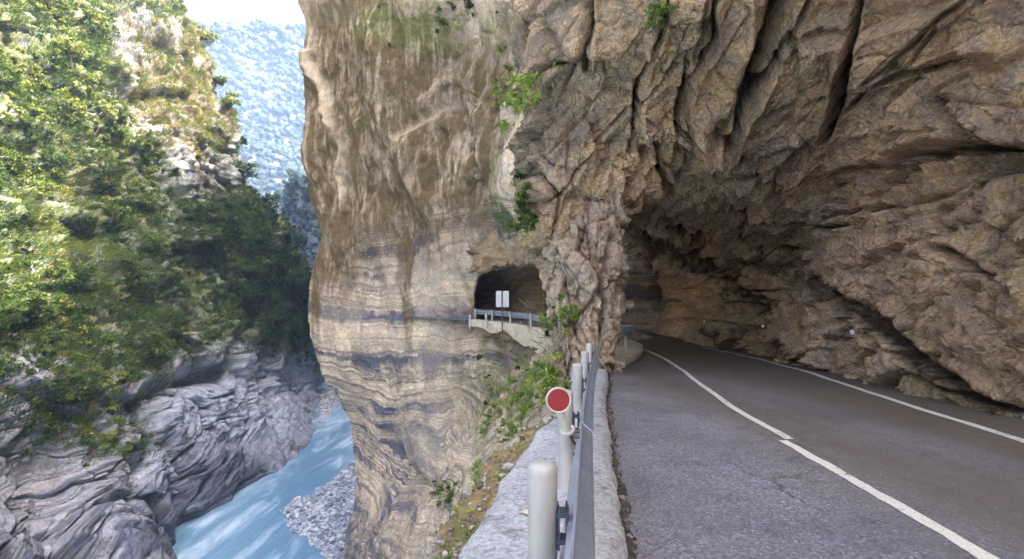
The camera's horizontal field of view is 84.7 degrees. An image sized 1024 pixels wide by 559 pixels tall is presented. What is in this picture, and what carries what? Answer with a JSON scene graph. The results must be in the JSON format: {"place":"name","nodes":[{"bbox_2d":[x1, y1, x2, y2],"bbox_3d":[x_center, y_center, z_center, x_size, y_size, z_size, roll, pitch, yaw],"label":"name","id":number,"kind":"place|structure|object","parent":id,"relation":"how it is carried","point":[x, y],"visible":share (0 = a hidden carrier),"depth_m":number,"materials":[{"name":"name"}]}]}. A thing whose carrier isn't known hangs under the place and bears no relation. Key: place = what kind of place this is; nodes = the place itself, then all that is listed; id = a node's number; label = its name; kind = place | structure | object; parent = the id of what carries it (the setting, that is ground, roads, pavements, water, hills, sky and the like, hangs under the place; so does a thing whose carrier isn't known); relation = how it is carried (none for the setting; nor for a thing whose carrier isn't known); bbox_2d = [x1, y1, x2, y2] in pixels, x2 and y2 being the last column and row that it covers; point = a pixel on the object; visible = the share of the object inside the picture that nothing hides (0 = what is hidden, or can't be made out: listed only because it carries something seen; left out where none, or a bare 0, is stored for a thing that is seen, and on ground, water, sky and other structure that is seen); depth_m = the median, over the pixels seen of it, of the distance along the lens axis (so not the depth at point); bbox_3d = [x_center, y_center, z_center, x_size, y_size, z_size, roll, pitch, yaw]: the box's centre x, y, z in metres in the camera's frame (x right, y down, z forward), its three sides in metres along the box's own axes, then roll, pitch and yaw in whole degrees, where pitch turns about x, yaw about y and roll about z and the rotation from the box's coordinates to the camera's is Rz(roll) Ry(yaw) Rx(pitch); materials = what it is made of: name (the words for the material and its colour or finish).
{"place":"outdoors","nodes":[
{"label":"outdoors","id":0,"kind":"place"},
{"bbox_2d":[0,0,316,466],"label":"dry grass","id":1,"kind":"structure","parent":0,"point":[164,122],"depth_m":109.07,"materials":[{"name":"plant"}]},
{"bbox_2d":[0,0,324,558],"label":"gorge wall","id":2,"kind":"structure","parent":0,"point":[228,419],"depth_m":90.47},
{"bbox_2d":[52,36,88,66],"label":"tree","id":3,"kind":"object","parent":2,"relation":"on","point":[71,49],"visible":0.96,"depth_m":91.81,"materials":[{"name":"green plant"}]},
{"bbox_2d":[57,92,86,118],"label":"tree","id":4,"kind":"object","parent":2,"relation":"on","point":[72,103],"visible":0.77,"depth_m":92.10,"materials":[{"name":"green plant"}]},
{"bbox_2d":[89,13,109,32],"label":"tree","id":5,"kind":"object","parent":2,"relation":"on","point":[98,20],"visible":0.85,"depth_m":103.10,"materials":[{"name":"green plant"}]},
{"bbox_2d":[99,195,131,222],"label":"tree","id":6,"kind":"object","parent":2,"relation":"on","point":[114,205],"visible":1,"depth_m":90.82,"materials":[{"name":"green plant"}]},
{"bbox_2d":[125,267,150,289],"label":"tree","id":7,"kind":"object","parent":2,"relation":"on","point":[138,277],"visible":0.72,"depth_m":89.43,"materials":[{"name":"green plant"}]},
{"bbox_2d":[143,231,170,251],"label":"tree","id":8,"kind":"object","parent":2,"relation":"on","point":[157,240],"visible":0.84,"depth_m":97.84,"materials":[{"name":"green plant"}]},
{"bbox_2d":[0,0,316,466],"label":"undergrowth","id":9,"kind":"object","parent":2,"relation":"on","point":[253,294],"visible":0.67,"depth_m":96.59,"materials":[{"name":"green plant"}]},
{"bbox_2d":[0,0,318,467],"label":"trees","id":10,"kind":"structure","parent":2,"relation":"on","point":[135,305],"depth_m":88.67,"materials":[{"name":"green plant"}]},
{"bbox_2d":[181,198,204,219],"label":"tree","id":11,"kind":"object","parent":2,"relation":"on","point":[200,206],"visible":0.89,"depth_m":114.05,"materials":[{"name":"green plant"}]},
{"bbox_2d":[197,24,222,46],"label":"tree","id":12,"kind":"object","parent":2,"relation":"on","point":[206,36],"visible":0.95,"depth_m":140.25,"materials":[{"name":"green plant"}]},
{"bbox_2d":[212,74,227,89],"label":"tree","id":13,"kind":"object","parent":2,"relation":"on","point":[220,82],"visible":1,"depth_m":136.52,"materials":[{"name":"green plant"}]},
{"bbox_2d":[220,89,240,109],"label":"tree","id":14,"kind":"object","parent":2,"relation":"on","point":[231,101],"visible":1,"depth_m":133.66,"materials":[{"name":"green plant"}]},
{"bbox_2d":[227,273,248,296],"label":"tree","id":15,"kind":"object","parent":2,"relation":"on","point":[236,279],"visible":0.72,"depth_m":126.59,"materials":[{"name":"green plant"}]},
{"bbox_2d":[237,136,246,147],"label":"tree","id":16,"kind":"object","parent":2,"relation":"on","point":[244,140],"visible":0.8,"depth_m":139.41,"materials":[{"name":"green plant"}]},
{"bbox_2d":[234,161,259,183],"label":"tree","id":17,"kind":"object","parent":2,"relation":"on","point":[246,168],"visible":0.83,"depth_m":137.27,"materials":[{"name":"green plant"}]},
{"bbox_2d":[236,225,261,253],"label":"tree","id":18,"kind":"object","parent":2,"relation":"on","point":[250,241],"visible":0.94,"depth_m":132.89,"materials":[{"name":"green plant"}]},
{"bbox_2d":[260,191,282,212],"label":"tree","id":19,"kind":"object","parent":2,"relation":"on","point":[275,200],"visible":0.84,"depth_m":146.58,"materials":[{"name":"green plant"}]},
{"bbox_2d":[285,231,304,250],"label":"tree","id":20,"kind":"object","parent":2,"relation":"on","point":[290,241],"visible":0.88,"depth_m":155.91,"materials":[{"name":"green plant"}]},
{"bbox_2d":[182,0,304,25],"label":"sky","id":21,"kind":"structure","parent":0,"point":[206,11],"materials":[{"name":"white"}]},
{"bbox_2d":[205,30,303,199],"bbox_3d":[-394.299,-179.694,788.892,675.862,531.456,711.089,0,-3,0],"label":"forested mountain","id":22,"kind":"structure","parent":0,"point":[249,63],"depth_m":832.31,"materials":[{"name":"plant"}]},
{"bbox_2d":[194,19,305,213],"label":"forest","id":23,"kind":"object","parent":22,"relation":"on","point":[288,106],"depth_m":801.50,"materials":[{"name":"plant"}]},
{"bbox_2d":[172,382,354,558],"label":"river","id":24,"kind":"structure","parent":0,"point":[250,521],"depth_m":87.34,"materials":[{"name":"liquid"}]},
{"bbox_2d":[287,178,320,271],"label":"rock spur","id":25,"kind":"structure","parent":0,"point":[300,203],"depth_m":275.08,"materials":[{"name":"grey stone"}]},
{"bbox_2d":[277,168,320,271],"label":"undergrowth","id":26,"kind":"object","parent":25,"relation":"on","point":[289,190],"visible":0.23,"depth_m":282.66,"materials":[{"name":"plant"}]},
{"bbox_2d":[293,229,305,239],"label":"tree","id":27,"kind":"object","parent":25,"relation":"on","point":[299,233],"visible":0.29,"depth_m":279.04,"materials":[{"name":"green plant"}]},
{"bbox_2d":[294,206,308,221],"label":"tree","id":28,"kind":"object","parent":25,"relation":"on","point":[300,212],"visible":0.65,"depth_m":275.73,"materials":[{"name":"green plant"}]},
{"bbox_2d":[301,186,309,196],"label":"tree","id":29,"kind":"object","parent":25,"relation":"on","point":[307,190],"visible":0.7,"depth_m":266.74,"materials":[{"name":"green plant"}]},
{"bbox_2d":[283,391,356,558],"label":"gravel bar","id":30,"kind":"object","parent":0,"point":[304,533],"visible":0.01,"depth_m":84.07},
{"bbox_2d":[278,385,356,558],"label":"river pebbles","id":31,"kind":"object","parent":30,"relation":"on","point":[325,515],"visible":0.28,"depth_m":86.81,"materials":[{"name":"stone"}]},
{"bbox_2d":[298,0,669,558],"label":"rock cliff","id":32,"kind":"structure","parent":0,"point":[409,193],"depth_m":46.85,"materials":[{"name":"stone"}]},
{"bbox_2d":[429,478,457,506],"bbox_3d":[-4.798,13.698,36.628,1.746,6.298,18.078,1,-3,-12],"label":"bush","id":33,"kind":"object","parent":32,"relation":"on","point":[449,495],"visible":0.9,"depth_m":28.62,"materials":[{"name":"green plant"}]},
{"bbox_2d":[357,5,530,443],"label":"moss","id":34,"kind":"object","parent":32,"relation":"on","point":[480,356],"visible":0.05,"depth_m":35.41,"materials":[{"name":"green plant"}]},
{"bbox_2d":[434,0,474,32],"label":"hanging plant","id":35,"kind":"object","parent":32,"relation":"attached to","point":[469,4],"visible":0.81,"depth_m":43.38,"materials":[{"name":"green plant"}]},
{"bbox_2d":[468,451,499,481],"bbox_3d":[-0.477,4.612,13.491,0.856,0.880,1.887,3,-4,-43],"label":"bush","id":36,"kind":"object","parent":32,"relation":"on","point":[475,467],"visible":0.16,"depth_m":13.79,"materials":[{"name":"green plant"}]},
{"bbox_2d":[479,399,508,442],"bbox_3d":[-0.822,7.226,26.892,1.795,2.464,10.354,0,-3,-2],"label":"bush","id":37,"kind":"object","parent":32,"relation":"on","point":[502,424],"visible":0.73,"depth_m":30.34,"materials":[{"name":"green plant"}]},
{"bbox_2d":[447,1,553,447],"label":"dry grass","id":38,"kind":"structure","parent":32,"relation":"on","point":[544,337],"depth_m":14.68,"materials":[{"name":"green plant"}]},
{"bbox_2d":[496,291,508,339],"bbox_3d":[-0.563,2.114,32.914,0.778,2.888,0.107,0,-3,8],"label":"road sign","id":39,"kind":"object","parent":32,"relation":"on","point":[505,298],"visible":1,"depth_m":32.92,"materials":[{"name":"metal"}]},
{"bbox_2d":[436,390,571,558],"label":"rubble ledge","id":40,"kind":"object","parent":32,"relation":"on","point":[492,466],"visible":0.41,"depth_m":4.17,"materials":[{"name":"beige gravel"}]},
{"bbox_2d":[418,413,554,558],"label":"grass","id":41,"kind":"structure","parent":40,"relation":"on","point":[460,525],"depth_m":3.71,"materials":[{"name":"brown plant"}]},
{"bbox_2d":[430,416,551,558],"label":"rubble","id":42,"kind":"object","parent":40,"relation":"on","point":[509,466],"visible":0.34,"depth_m":4.27,"materials":[{"name":"stone"}]},
{"bbox_2d":[446,415,552,558],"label":"weeds","id":43,"kind":"object","parent":40,"relation":"on","point":[469,510],"visible":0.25,"depth_m":4.12,"materials":[{"name":"green plant"}]},
{"bbox_2d":[471,319,549,353],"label":"parapet wall","id":44,"kind":"structure","parent":32,"relation":"on","point":[521,336],"depth_m":31.54,"materials":[{"name":"concrete"}]},
{"bbox_2d":[469,314,470,328],"bbox_3d":[-2.842,2.844,38.102,0.160,0.960,0.160,0,-3,0],"label":"marker post","id":45,"kind":"object","parent":44,"relation":"on","point":[469,321],"visible":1,"depth_m":38.04,"materials":[{"name":"white plastic"}]},
{"bbox_2d":[485,313,486,327],"bbox_3d":[-1.643,2.625,35.710,0.160,0.960,0.160,0,-3,0],"label":"marker post","id":46,"kind":"object","parent":44,"relation":"on","point":[485,320],"visible":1,"depth_m":35.65,"materials":[{"name":"white plastic"}]},
{"bbox_2d":[474,309,547,326],"bbox_3d":[0.082,2.241,32.586,0.804,1.116,13.591,1,-3,-21],"label":"guardrail","id":47,"kind":"object","parent":44,"relation":"on","point":[510,314],"visible":0.78,"depth_m":33.71,"materials":[{"name":"metal"}]},
{"bbox_2d":[490,43,558,132],"bbox_3d":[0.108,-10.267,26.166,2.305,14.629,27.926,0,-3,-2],"label":"hanging plant","id":48,"kind":"object","parent":32,"relation":"attached to","point":[512,96],"visible":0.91,"depth_m":12.86,"materials":[{"name":"green plant"}]},
{"bbox_2d":[495,345,570,436],"bbox_3d":[0.604,4.061,21.314,2.779,4.001,21.122,0,-3,0],"label":"bush","id":49,"kind":"object","parent":32,"relation":"on","point":[549,374],"visible":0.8,"depth_m":12.71,"materials":[{"name":"green plant"}]},
{"bbox_2d":[458,369,627,558],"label":"kerb","id":50,"kind":"structure","parent":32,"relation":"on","point":[500,532],"depth_m":3.79,"materials":[{"name":"concrete"}]},
{"bbox_2d":[519,343,601,558],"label":"guardrail","id":51,"kind":"object","parent":50,"relation":"on","point":[543,512],"visible":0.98,"depth_m":2.14,"materials":[{"name":"metal"}]},
{"bbox_2d":[546,387,575,444],"bbox_3d":[0.350,0.929,3.481,0.338,0.541,0.134,3,-4,-44],"label":"reflector","id":52,"kind":"object","parent":51,"relation":"attached to","point":[558,401],"visible":0.95,"depth_m":3.41,"materials":[{"name":"red plastic"}]},
{"bbox_2d":[534,292,582,334],"bbox_3d":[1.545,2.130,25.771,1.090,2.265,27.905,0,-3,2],"label":"hanging plant","id":53,"kind":"object","parent":32,"relation":"on","point":[562,312],"visible":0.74,"depth_m":12.58,"materials":[{"name":"green plant"}]},
{"bbox_2d":[527,163,633,426],"bbox_3d":[1.227,2.904,13.906,5.429,12.600,6.068,0,-3,0],"label":"rock pillar","id":54,"kind":"object","parent":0,"point":[586,267],"visible":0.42,"depth_m":12.88,"materials":[{"name":"brown stone"}]},
{"bbox_2d":[406,317,1023,558],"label":"road","id":55,"kind":"structure","parent":0,"point":[709,474],"depth_m":5.29,"materials":[{"name":"grey asphalt"}]},
{"bbox_2d":[545,336,643,365],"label":"kerb island","id":56,"kind":"structure","parent":55,"relation":"on","point":[623,356],"depth_m":17.93,"materials":[{"name":"concrete"}]},
{"bbox_2d":[620,325,634,348],"bbox_3d":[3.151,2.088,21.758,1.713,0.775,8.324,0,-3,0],"label":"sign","id":57,"kind":"object","parent":56,"relation":"on","point":[626,331],"visible":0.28,"depth_m":17.88,"materials":[{"name":"metal"}]},
{"bbox_2d":[606,373,636,558],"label":"kerb joint","id":58,"kind":"object","parent":55,"relation":"on","point":[622,490],"visible":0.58,"depth_m":4.27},
{"bbox_2d":[606,377,640,554],"bbox_3d":[1.331,1.840,7.415,0.242,0.056,10.122,0,-3,9],"label":"grit","id":59,"kind":"object","parent":55,"relation":"on","point":[624,497],"visible":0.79,"depth_m":5.30,"materials":[{"name":"gravel"}]},
{"bbox_2d":[644,349,792,438],"bbox_3d":[4.051,2.191,13.761,0.345,0.023,15.135,0,-3,7],"label":"road line","id":60,"kind":"object","parent":55,"relation":"on","point":[743,413],"visible":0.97,"depth_m":8.55,"materials":[{"name":"paint"}]},
{"bbox_2d":[703,347,1023,442],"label":"road line","id":61,"kind":"object","parent":55,"relation":"on","point":[954,419],"visible":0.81,"depth_m":8.49,"materials":[{"name":"paint"}]},
{"bbox_2d":[779,440,999,558],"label":"road line","id":62,"kind":"object","parent":55,"relation":"on","point":[970,547],"visible":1,"depth_m":4.07,"materials":[{"name":"paint"}]},
{"bbox_2d":[768,355,1023,417],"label":"verge","id":63,"kind":"structure","parent":55,"relation":"on","point":[947,401],"depth_m":8.95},
{"bbox_2d":[859,377,1023,418],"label":"debris","id":64,"kind":"object","parent":63,"relation":"on","point":[1016,415],"visible":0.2,"depth_m":7.98,"materials":[{"name":"stone"}]},
{"bbox_2d":[434,0,1023,416],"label":"rock overhang","id":65,"kind":"object","parent":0,"point":[811,183],"visible":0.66,"depth_m":11.40,"materials":[{"name":"brown stone"}]},
{"bbox_2d":[502,169,539,233],"bbox_3d":[0.243,-1.959,13.302,0.954,1.870,1.831,0,-3,0],"label":"hanging plant","id":66,"kind":"object","parent":65,"relation":"attached to","point":[532,218],"visible":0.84,"depth_m":12.84,"materials":[{"name":"green plant"}]},
{"bbox_2d":[643,0,675,31],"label":"fern","id":67,"kind":"object","parent":65,"relation":"attached to","point":[662,10],"visible":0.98,"depth_m":9.86,"materials":[{"name":"green plant"}]}
]}

